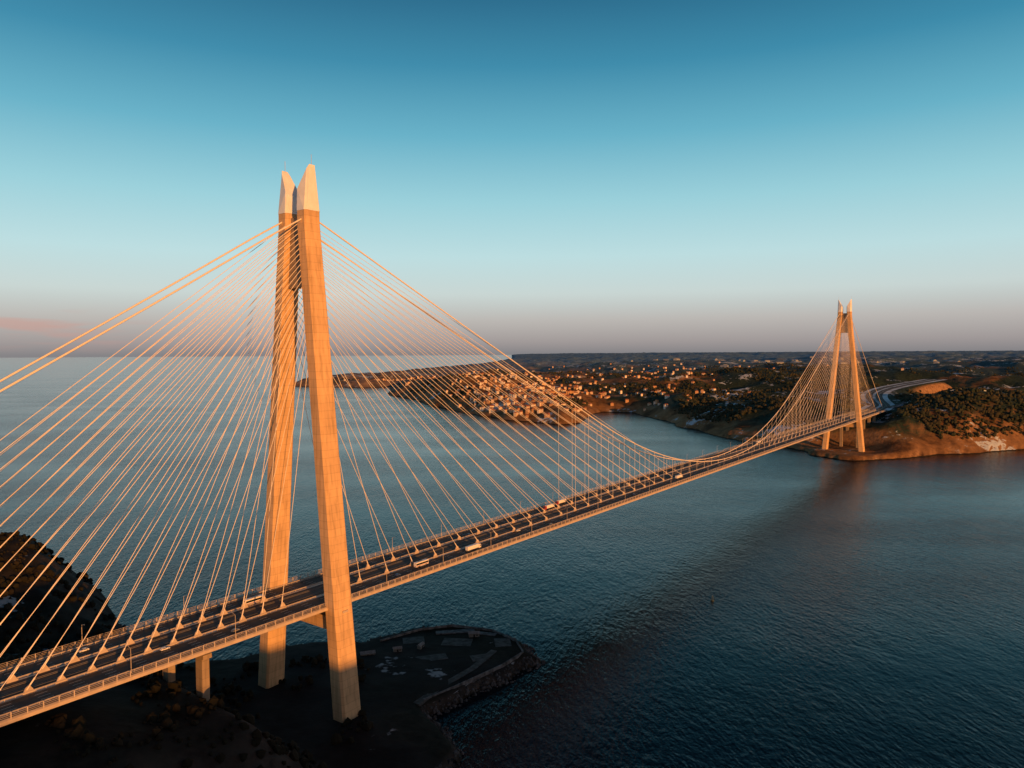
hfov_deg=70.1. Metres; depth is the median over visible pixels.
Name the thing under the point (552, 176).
sky
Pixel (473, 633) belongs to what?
site shed
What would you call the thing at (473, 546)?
lorry truck
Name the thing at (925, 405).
distant forest
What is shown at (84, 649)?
car
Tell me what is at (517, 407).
distant village houses
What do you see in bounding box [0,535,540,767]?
shore terrain
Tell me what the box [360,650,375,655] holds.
site shed
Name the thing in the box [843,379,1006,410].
motorway road
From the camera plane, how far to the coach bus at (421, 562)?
507.75 m
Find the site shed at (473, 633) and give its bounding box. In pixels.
[468,631,479,636]
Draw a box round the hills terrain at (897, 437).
[295,350,1023,460]
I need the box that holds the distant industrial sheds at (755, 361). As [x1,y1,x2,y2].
[630,356,960,366]
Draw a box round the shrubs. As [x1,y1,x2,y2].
[0,530,373,767]
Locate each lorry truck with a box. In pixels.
[465,543,480,551]
[543,503,553,509]
[555,498,565,504]
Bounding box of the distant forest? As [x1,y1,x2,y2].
[308,362,1023,438]
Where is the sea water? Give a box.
[0,355,1023,767]
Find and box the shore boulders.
[117,622,545,767]
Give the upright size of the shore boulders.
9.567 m
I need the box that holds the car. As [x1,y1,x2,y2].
[78,647,88,652]
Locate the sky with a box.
[0,0,1023,357]
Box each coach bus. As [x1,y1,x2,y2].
[244,594,263,604]
[414,559,428,566]
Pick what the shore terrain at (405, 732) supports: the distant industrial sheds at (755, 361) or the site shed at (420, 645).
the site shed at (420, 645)
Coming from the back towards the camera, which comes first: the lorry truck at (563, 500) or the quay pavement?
the lorry truck at (563, 500)
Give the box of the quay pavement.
[380,624,523,705]
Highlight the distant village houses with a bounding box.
[344,362,903,417]
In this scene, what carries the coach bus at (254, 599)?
on the suspension bridge
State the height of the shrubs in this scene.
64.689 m
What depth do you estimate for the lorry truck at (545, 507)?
691.68 m
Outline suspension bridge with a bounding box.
[0,159,885,726]
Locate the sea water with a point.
(860, 615)
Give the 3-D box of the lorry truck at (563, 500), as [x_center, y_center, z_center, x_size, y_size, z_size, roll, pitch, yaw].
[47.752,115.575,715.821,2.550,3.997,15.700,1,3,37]
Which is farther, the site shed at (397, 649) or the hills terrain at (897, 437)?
the hills terrain at (897, 437)
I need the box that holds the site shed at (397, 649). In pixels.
[392,646,401,651]
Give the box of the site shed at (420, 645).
[417,641,424,648]

